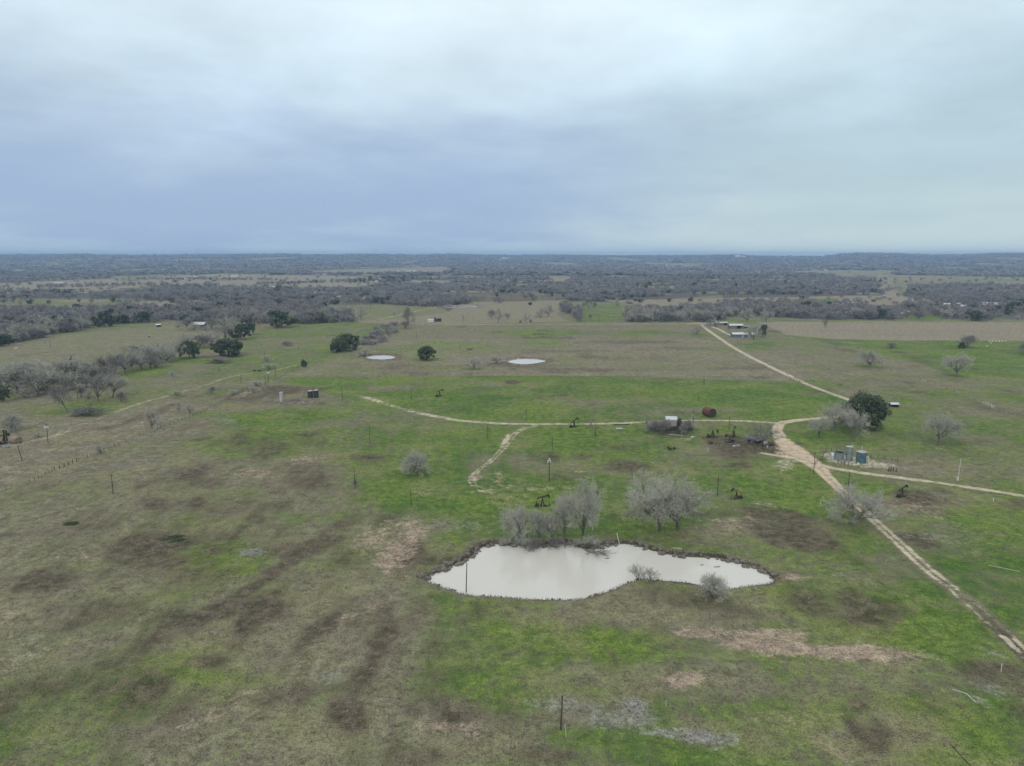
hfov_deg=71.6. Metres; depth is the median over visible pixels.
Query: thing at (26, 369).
bare tree
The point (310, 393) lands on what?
storage tank
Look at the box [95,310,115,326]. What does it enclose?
live oak
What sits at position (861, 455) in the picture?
storage tank
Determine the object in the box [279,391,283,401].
storage tank
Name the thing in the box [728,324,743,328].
barn
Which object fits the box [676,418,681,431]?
evergreen tree
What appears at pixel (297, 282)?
hedgerow
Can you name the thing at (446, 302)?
yard trees
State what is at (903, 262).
horizon woods
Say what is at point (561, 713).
utility pole
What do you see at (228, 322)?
bare tree
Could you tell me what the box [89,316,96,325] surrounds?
evergreen tree
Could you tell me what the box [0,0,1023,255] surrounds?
sky
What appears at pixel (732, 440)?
pumpjack
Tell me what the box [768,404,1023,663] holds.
dirt road
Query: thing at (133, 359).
bare tree
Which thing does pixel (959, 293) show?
woods
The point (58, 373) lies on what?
bare tree
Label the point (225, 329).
bare tree
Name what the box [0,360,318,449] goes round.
dirt track
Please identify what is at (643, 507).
bare tree
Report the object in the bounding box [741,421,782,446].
bare tree
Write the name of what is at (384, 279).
dark pines
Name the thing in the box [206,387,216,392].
bare bush
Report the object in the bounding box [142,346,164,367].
bare tree
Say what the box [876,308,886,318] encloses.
evergreen tree
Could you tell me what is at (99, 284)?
hedgerow
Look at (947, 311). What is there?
bare tree
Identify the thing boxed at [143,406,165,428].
bare bush
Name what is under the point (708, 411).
fallen tank
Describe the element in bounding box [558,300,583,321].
grove
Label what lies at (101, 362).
bare tree
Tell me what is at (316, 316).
bare tree
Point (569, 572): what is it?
pond water
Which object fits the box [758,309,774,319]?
bare tree
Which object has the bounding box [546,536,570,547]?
bare bush
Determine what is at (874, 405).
live oak
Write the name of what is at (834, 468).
dirt road
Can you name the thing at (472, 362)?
bare tree
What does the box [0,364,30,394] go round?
bare tree
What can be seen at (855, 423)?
bare tree
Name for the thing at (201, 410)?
wire fence
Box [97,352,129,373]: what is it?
bare tree
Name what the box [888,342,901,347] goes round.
bare bush
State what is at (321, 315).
evergreen tree
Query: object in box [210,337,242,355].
live oak
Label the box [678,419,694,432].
bare bush
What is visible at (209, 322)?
bare tree
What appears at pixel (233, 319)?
bare tree
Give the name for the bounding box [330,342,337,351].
green bush
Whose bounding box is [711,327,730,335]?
dirt track
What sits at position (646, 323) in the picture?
county road
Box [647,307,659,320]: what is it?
bare tree
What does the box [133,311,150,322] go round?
live oak
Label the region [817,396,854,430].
bare tree
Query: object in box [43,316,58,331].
bare tree
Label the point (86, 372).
bare tree
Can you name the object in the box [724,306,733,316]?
bare tree
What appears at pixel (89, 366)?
bare tree
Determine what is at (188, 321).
bare tree
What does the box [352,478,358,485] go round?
sapling
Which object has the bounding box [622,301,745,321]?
dark belt
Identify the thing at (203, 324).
hay barn
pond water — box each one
[366,355,394,358]
[427,543,773,599]
[437,305,476,307]
[508,359,544,363]
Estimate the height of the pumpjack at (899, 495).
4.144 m
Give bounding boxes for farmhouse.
[730,332,754,336]
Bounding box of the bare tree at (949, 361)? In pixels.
[939,352,975,376]
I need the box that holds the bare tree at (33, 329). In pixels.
[23,327,39,335]
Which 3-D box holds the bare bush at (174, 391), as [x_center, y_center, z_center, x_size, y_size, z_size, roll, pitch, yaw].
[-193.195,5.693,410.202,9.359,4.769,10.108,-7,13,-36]
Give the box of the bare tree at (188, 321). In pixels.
[174,317,192,327]
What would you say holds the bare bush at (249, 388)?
on the ground
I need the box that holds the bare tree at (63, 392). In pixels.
[45,382,74,411]
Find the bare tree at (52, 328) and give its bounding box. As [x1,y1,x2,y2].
[45,326,58,332]
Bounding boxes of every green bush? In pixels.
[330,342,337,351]
[957,342,965,348]
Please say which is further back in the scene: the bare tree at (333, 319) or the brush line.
the bare tree at (333, 319)
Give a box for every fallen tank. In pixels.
[8,436,22,443]
[702,407,715,416]
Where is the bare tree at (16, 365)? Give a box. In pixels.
[1,360,28,384]
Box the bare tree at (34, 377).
[12,369,67,394]
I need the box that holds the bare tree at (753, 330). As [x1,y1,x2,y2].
[744,321,762,339]
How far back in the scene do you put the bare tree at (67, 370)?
449.09 m
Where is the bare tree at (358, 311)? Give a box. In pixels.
[355,302,367,319]
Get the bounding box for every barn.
[193,322,206,328]
[646,421,693,430]
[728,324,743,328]
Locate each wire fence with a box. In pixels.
[157,392,236,429]
[358,374,745,378]
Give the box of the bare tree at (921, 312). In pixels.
[911,307,927,318]
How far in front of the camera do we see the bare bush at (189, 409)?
362.63 m
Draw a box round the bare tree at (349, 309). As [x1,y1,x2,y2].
[344,307,354,313]
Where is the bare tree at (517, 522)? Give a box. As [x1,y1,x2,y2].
[498,500,548,540]
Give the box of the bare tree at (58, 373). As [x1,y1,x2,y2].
[31,367,81,390]
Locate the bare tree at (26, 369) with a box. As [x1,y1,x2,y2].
[9,361,42,376]
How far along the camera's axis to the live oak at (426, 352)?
545.12 m
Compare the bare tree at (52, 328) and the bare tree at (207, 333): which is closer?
the bare tree at (207, 333)
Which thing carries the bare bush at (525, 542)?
on the ground
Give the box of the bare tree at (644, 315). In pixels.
[639,312,649,320]
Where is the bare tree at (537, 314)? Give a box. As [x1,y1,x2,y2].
[534,306,545,316]
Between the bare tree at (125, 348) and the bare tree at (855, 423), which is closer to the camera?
the bare tree at (855, 423)
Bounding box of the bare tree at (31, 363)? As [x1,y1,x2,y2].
[3,359,49,376]
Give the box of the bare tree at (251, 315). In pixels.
[244,311,258,321]
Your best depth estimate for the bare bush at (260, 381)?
442.73 m
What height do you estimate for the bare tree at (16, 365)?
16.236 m
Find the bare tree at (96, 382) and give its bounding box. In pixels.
[78,369,114,401]
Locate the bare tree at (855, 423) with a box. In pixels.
[837,407,874,441]
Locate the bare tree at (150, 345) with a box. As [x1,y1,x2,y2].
[143,339,164,354]
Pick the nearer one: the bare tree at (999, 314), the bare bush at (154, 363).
the bare bush at (154, 363)
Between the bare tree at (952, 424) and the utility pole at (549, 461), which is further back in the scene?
the bare tree at (952, 424)
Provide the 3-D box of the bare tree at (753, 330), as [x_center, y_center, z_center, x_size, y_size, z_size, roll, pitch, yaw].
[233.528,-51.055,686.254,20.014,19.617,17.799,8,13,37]
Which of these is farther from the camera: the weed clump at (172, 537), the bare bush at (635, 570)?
the weed clump at (172, 537)
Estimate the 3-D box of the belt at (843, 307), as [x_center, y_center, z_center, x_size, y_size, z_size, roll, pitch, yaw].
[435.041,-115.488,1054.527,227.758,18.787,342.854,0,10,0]
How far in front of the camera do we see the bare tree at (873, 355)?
514.48 m
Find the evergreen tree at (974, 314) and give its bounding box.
[964,310,985,320]
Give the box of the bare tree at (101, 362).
[90,356,108,371]
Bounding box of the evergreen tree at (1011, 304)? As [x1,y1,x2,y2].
[1005,302,1015,308]
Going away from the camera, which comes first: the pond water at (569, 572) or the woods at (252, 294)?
the pond water at (569, 572)
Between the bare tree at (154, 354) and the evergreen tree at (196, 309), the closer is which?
the bare tree at (154, 354)
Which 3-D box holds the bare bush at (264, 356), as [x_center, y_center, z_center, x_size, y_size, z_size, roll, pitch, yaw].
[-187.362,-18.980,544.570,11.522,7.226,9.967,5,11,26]
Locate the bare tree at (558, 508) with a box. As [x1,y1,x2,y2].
[539,489,578,540]
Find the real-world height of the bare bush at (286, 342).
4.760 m
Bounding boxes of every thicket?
[0,286,142,297]
[65,408,85,414]
[67,404,109,415]
[199,356,235,362]
[953,335,978,346]
[1017,343,1023,351]
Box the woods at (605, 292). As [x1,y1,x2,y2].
[321,270,884,300]
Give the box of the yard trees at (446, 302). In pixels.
[387,291,459,304]
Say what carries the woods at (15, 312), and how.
on the ground
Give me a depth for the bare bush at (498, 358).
532.72 m
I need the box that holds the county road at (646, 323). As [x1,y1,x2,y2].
[358,321,933,325]
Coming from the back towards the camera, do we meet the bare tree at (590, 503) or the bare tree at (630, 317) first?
the bare tree at (630, 317)
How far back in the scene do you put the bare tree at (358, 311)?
900.07 m
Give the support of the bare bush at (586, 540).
on the ground
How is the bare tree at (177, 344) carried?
on the ground
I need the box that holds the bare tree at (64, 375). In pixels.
[51,369,82,387]
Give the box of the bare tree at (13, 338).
[4,334,22,342]
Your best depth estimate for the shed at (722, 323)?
825.10 m
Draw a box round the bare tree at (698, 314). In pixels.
[694,312,701,320]
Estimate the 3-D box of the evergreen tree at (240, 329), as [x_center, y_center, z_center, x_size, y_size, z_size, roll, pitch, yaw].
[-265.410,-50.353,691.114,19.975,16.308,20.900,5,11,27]
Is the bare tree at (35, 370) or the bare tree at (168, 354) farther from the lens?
the bare tree at (168, 354)
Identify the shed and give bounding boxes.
[664,416,677,420]
[714,322,727,324]
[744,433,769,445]
[888,402,899,406]
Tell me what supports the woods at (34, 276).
on the ground
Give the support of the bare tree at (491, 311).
on the ground
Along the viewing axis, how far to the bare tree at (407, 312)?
814.33 m
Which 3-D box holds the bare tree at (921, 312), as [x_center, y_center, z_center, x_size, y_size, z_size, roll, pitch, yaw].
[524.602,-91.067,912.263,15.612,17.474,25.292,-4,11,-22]
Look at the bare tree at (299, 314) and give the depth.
844.32 m
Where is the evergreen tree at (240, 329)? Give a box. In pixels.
[227,322,250,339]
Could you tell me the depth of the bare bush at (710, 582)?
166.69 m
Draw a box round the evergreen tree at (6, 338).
[0,334,11,345]
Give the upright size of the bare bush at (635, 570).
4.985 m
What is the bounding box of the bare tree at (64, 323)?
[55,319,72,329]
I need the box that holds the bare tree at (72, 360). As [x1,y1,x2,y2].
[44,352,95,377]
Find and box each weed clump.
[63,521,78,525]
[160,534,190,542]
[237,549,268,556]
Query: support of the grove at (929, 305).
on the ground
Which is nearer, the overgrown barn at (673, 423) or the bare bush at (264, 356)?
the overgrown barn at (673, 423)
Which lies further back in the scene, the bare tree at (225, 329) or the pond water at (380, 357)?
the bare tree at (225, 329)
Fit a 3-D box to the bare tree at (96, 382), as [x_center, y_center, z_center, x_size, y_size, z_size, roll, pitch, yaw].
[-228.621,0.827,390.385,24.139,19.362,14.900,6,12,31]
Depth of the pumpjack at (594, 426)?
337.09 m
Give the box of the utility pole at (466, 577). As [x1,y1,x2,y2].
[466,563,466,592]
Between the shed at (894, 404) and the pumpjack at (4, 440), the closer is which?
the pumpjack at (4, 440)
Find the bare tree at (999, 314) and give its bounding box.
[984,311,1007,318]
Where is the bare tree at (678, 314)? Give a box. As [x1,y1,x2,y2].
[676,311,686,320]
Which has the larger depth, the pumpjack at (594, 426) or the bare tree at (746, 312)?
the bare tree at (746, 312)
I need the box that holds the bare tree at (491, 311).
[487,310,495,318]
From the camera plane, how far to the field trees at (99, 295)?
1477.40 m
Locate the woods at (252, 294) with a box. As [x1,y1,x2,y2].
[141,281,472,306]
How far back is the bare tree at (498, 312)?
866.42 m
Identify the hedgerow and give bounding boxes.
[36,281,154,287]
[114,276,277,279]
[257,277,383,284]
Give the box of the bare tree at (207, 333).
[197,330,221,346]
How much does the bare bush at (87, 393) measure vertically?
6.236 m
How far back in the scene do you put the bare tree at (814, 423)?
314.99 m
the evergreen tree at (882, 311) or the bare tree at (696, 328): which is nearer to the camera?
the bare tree at (696, 328)
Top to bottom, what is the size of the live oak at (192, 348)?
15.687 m
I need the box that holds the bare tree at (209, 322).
[203,317,218,328]
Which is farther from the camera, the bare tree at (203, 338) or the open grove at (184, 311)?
the open grove at (184, 311)
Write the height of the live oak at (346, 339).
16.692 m
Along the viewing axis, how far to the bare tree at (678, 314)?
872.83 m
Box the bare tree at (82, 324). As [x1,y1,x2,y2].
[76,317,85,328]
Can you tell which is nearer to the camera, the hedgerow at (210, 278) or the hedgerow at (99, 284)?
the hedgerow at (99, 284)
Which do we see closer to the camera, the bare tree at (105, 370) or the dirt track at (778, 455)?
the dirt track at (778, 455)
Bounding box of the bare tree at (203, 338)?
[180,333,214,348]
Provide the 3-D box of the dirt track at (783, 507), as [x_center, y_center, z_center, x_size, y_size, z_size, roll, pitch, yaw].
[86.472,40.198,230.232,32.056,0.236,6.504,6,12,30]
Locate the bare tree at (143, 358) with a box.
[129,349,150,369]
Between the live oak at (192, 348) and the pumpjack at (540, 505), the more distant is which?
the live oak at (192, 348)
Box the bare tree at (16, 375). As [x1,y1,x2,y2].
[0,367,33,392]
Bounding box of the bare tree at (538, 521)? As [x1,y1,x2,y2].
[521,507,556,538]
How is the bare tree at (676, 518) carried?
on the ground
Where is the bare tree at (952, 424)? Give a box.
[921,406,966,444]
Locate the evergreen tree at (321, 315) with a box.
[313,312,323,322]
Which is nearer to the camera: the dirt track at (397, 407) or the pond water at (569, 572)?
the pond water at (569, 572)
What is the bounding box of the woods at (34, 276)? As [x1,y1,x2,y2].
[0,270,192,282]
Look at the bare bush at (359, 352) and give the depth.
564.37 m
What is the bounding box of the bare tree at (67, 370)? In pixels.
[45,361,74,376]
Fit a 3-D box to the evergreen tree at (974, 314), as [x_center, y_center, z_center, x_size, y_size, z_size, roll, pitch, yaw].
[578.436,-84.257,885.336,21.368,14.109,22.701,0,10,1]
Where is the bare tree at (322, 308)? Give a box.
[318,306,331,313]
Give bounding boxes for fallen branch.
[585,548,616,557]
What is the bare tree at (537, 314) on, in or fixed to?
on the ground
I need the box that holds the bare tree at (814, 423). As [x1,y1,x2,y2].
[807,415,833,437]
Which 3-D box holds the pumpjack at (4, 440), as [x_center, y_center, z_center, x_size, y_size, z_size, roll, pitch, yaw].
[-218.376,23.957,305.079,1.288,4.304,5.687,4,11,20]
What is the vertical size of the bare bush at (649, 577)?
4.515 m
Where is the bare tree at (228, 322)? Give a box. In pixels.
[212,316,239,326]
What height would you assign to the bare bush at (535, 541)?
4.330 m
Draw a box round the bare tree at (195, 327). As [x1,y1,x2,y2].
[183,323,200,330]
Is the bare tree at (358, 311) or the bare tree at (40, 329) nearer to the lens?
the bare tree at (40, 329)
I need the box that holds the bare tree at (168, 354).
[157,344,175,361]
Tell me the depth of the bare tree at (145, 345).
536.49 m
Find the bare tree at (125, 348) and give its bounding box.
[119,343,146,354]
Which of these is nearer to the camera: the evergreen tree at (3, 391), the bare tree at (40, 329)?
the evergreen tree at (3, 391)
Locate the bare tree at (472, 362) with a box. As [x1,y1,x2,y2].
[462,355,481,369]
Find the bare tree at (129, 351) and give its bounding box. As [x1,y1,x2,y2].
[122,347,141,367]
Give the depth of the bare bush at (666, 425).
325.51 m
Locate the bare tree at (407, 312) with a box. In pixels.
[401,305,415,326]
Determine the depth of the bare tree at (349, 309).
908.15 m
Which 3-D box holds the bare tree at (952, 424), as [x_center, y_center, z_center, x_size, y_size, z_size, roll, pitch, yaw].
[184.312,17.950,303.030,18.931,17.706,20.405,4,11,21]
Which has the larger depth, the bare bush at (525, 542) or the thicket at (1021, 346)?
the thicket at (1021, 346)
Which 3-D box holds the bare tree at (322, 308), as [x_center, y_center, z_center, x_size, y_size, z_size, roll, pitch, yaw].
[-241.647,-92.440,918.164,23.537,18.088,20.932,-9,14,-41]
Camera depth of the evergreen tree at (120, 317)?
851.65 m
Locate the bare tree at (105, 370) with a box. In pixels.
[91,364,121,382]
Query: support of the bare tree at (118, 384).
on the ground
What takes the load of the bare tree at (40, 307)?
on the ground
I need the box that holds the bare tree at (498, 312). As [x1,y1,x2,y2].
[494,307,503,321]
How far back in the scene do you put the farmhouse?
710.82 m
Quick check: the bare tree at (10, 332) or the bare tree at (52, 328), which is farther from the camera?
the bare tree at (52, 328)
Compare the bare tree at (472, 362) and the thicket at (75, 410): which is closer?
the thicket at (75, 410)
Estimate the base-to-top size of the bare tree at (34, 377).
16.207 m
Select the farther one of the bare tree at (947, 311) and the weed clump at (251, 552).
the bare tree at (947, 311)
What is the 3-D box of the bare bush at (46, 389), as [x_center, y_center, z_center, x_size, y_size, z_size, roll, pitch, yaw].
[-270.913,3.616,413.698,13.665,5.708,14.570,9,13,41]
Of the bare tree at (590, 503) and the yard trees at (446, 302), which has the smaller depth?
the bare tree at (590, 503)
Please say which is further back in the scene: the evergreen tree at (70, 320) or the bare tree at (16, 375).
the evergreen tree at (70, 320)
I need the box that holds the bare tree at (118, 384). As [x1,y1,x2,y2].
[102,372,131,396]
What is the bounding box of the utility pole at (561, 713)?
[560,695,562,729]
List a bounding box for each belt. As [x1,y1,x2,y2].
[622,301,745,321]
[719,296,900,319]
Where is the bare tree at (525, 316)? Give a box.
[521,313,530,320]
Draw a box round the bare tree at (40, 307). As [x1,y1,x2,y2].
[36,304,49,311]
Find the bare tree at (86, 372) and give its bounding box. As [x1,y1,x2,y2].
[64,364,100,387]
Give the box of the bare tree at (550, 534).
[539,511,564,538]
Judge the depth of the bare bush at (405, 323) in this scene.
794.42 m
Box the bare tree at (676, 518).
[642,477,713,530]
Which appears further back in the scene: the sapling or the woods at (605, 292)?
the woods at (605, 292)
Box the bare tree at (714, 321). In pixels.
[709,319,719,326]
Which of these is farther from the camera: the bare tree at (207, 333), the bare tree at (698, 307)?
the bare tree at (698, 307)
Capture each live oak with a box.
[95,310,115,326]
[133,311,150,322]
[178,340,200,357]
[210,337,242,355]
[267,310,295,326]
[330,333,359,351]
[417,345,436,359]
[841,389,892,430]
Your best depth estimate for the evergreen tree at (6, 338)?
634.30 m
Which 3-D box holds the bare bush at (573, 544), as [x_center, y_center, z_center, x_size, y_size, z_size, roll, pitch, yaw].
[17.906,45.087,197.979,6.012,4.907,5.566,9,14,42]
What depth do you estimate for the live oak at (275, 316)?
791.80 m
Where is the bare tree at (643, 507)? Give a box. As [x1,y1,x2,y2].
[619,467,698,530]
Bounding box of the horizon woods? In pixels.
[0,252,1023,276]
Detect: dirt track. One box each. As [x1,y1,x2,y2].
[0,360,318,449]
[341,392,776,425]
[379,307,436,319]
[465,424,542,502]
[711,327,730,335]
[730,498,831,518]
[752,451,800,459]
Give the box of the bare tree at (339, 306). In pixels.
[327,297,348,312]
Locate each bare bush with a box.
[0,413,23,431]
[11,388,34,397]
[39,385,56,393]
[74,385,87,397]
[79,390,94,398]
[91,443,108,452]
[115,390,127,401]
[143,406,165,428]
[147,359,167,366]
[170,390,183,395]
[184,403,195,412]
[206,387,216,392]
[245,385,260,391]
[248,380,263,385]
[261,354,273,361]
[262,362,277,369]
[281,341,293,345]
[354,347,374,355]
[399,320,412,328]
[400,450,433,475]
[487,355,504,362]
[496,537,515,547]
[514,537,539,551]
[526,537,544,551]
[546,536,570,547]
[563,539,584,546]
[578,535,602,547]
[626,562,648,579]
[640,566,661,581]
[646,420,662,431]
[659,419,675,432]
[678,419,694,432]
[695,572,732,603]
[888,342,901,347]
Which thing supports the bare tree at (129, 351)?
on the ground
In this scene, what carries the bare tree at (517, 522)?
on the ground
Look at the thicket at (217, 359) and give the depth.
541.69 m
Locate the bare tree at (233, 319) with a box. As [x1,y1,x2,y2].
[229,316,239,326]
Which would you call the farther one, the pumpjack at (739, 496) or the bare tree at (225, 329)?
the bare tree at (225, 329)
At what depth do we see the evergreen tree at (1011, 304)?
1043.47 m
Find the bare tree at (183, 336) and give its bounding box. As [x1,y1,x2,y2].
[172,331,192,343]
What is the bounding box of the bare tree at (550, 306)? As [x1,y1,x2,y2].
[542,303,553,315]
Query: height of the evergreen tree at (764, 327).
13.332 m
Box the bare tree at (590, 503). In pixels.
[556,475,607,540]
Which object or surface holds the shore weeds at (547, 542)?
on the ground
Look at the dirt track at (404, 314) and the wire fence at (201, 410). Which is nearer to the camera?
the wire fence at (201, 410)
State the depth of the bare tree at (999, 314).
896.18 m
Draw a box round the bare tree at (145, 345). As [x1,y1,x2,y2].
[134,344,153,362]
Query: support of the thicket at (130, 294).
on the ground
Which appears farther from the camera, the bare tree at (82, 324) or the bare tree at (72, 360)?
the bare tree at (82, 324)
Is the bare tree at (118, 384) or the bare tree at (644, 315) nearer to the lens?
the bare tree at (118, 384)
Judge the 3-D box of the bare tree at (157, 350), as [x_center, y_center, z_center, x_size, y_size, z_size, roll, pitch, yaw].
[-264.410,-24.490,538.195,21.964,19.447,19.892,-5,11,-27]
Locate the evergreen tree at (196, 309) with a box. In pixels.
[192,307,202,312]
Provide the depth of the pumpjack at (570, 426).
338.59 m
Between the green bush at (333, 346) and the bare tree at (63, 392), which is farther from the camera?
the green bush at (333, 346)
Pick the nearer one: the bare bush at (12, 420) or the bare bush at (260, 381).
the bare bush at (12, 420)
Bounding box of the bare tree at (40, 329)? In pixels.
[25,324,42,337]
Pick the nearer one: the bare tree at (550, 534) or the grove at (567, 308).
the bare tree at (550, 534)
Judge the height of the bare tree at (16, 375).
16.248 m
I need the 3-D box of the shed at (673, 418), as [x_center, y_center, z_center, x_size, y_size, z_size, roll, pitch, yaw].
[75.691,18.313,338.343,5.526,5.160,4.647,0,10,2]
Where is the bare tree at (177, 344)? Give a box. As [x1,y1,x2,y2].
[163,339,186,357]
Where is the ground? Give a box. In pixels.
[0,253,1023,765]
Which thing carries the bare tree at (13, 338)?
on the ground
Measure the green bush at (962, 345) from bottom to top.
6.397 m
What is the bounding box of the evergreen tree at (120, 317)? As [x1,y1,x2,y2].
[112,314,127,323]
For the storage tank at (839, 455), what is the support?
on the ground
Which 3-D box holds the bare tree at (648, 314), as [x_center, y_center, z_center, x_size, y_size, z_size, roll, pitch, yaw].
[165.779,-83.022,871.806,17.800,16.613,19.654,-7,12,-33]
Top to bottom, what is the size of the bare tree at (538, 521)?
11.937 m
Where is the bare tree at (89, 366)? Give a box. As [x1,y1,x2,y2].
[74,360,102,375]
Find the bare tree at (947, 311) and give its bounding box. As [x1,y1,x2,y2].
[939,305,953,317]
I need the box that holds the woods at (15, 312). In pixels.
[0,301,180,343]
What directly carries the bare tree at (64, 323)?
on the ground
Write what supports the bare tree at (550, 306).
on the ground
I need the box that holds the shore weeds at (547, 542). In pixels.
[425,536,774,599]
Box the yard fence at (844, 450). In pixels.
[815,447,897,464]
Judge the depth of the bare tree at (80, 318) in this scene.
790.37 m
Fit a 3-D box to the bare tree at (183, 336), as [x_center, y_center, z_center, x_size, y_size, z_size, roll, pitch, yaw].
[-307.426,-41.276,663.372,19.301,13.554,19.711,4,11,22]
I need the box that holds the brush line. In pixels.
[356,321,398,344]
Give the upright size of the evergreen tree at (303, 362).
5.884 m
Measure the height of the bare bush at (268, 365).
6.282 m
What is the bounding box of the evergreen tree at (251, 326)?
[245,322,255,333]
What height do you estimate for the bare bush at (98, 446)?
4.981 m
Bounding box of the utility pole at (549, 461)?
[547,457,550,481]
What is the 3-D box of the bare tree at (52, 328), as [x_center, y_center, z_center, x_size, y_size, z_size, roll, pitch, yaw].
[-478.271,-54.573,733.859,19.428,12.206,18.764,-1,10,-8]
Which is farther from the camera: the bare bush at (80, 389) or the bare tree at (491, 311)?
the bare tree at (491, 311)
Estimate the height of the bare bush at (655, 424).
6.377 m
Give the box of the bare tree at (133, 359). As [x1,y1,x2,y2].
[110,352,141,371]
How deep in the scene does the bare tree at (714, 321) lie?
811.24 m
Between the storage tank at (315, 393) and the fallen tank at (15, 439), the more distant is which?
the storage tank at (315, 393)
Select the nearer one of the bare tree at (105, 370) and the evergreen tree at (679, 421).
the evergreen tree at (679, 421)
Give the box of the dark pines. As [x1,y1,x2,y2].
[341,274,421,282]
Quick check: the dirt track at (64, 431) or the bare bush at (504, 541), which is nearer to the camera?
the bare bush at (504, 541)
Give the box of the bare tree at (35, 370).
[28,359,65,381]
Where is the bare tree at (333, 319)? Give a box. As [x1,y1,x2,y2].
[328,314,339,322]
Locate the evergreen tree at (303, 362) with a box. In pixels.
[301,359,306,366]
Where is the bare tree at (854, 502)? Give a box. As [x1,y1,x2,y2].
[817,481,902,528]
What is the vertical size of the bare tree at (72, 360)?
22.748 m
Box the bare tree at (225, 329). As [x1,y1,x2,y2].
[212,325,233,337]
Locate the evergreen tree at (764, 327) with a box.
[758,324,767,336]
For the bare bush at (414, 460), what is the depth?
262.84 m
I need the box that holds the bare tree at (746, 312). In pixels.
[738,307,756,319]
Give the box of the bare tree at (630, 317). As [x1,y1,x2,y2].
[624,313,635,321]
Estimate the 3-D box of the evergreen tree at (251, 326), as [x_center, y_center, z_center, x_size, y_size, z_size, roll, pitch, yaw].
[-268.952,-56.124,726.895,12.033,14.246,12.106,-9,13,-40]
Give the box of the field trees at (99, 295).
[0,270,1022,305]
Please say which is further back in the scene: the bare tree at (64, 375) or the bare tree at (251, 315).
the bare tree at (251, 315)
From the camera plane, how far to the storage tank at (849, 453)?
279.95 m
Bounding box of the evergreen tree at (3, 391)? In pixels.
[0,388,9,401]
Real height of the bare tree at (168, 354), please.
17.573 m
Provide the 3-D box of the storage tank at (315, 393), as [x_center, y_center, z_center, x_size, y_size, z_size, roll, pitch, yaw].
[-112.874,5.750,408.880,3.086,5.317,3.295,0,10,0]
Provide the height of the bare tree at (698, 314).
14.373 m
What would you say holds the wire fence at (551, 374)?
on the ground
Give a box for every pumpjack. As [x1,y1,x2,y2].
[0,433,9,444]
[535,494,549,507]
[569,418,578,427]
[586,420,595,428]
[706,428,718,437]
[725,434,734,442]
[731,488,742,499]
[896,484,907,497]
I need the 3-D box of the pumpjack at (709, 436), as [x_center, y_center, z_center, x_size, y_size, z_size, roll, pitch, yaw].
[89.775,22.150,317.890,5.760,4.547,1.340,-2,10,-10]
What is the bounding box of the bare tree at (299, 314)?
[289,311,300,320]
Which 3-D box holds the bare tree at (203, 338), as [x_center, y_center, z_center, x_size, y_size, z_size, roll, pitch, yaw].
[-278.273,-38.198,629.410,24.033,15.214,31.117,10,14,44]
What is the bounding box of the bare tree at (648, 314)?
[640,310,654,321]
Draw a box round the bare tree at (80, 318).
[72,314,90,326]
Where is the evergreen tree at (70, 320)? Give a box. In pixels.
[60,319,73,331]
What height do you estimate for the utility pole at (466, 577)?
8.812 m
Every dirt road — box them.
[699,324,848,400]
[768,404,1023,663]
[808,461,1023,497]
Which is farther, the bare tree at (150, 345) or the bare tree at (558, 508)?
the bare tree at (150, 345)
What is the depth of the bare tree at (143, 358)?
503.97 m
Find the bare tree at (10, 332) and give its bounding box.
[0,327,20,339]
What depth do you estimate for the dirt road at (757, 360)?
513.79 m
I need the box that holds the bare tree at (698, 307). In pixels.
[693,303,707,310]
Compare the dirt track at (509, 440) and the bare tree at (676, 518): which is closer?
the bare tree at (676, 518)
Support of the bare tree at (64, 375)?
on the ground
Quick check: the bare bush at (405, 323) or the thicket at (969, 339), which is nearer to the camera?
the thicket at (969, 339)
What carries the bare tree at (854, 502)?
on the ground
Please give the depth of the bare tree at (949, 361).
468.71 m
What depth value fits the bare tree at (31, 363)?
469.27 m
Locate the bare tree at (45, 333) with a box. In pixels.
[40,329,51,336]
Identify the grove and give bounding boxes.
[164,297,355,323]
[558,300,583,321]
[894,295,1023,319]
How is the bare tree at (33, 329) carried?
on the ground
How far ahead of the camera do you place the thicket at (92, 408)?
355.88 m
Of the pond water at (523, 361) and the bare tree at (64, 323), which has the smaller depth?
the pond water at (523, 361)
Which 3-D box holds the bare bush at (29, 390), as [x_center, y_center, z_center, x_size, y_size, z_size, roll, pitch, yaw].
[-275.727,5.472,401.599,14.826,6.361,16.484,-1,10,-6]
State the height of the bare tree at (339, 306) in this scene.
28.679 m
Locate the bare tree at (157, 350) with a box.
[153,341,177,361]
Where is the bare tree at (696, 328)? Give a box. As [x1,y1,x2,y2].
[689,325,702,333]
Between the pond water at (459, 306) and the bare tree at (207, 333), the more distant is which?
the pond water at (459, 306)
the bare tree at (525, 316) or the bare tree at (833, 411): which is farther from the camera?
the bare tree at (525, 316)
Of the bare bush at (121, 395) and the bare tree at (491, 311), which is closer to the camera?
the bare bush at (121, 395)
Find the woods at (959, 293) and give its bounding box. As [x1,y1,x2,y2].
[905,281,1023,302]
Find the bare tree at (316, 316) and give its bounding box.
[310,310,321,319]
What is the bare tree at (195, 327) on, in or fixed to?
on the ground
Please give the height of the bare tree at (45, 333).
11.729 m
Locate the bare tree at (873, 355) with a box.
[856,347,886,366]
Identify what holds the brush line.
on the ground
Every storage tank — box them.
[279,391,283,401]
[307,389,313,397]
[313,389,318,397]
[834,451,844,460]
[845,445,853,460]
[856,450,867,463]

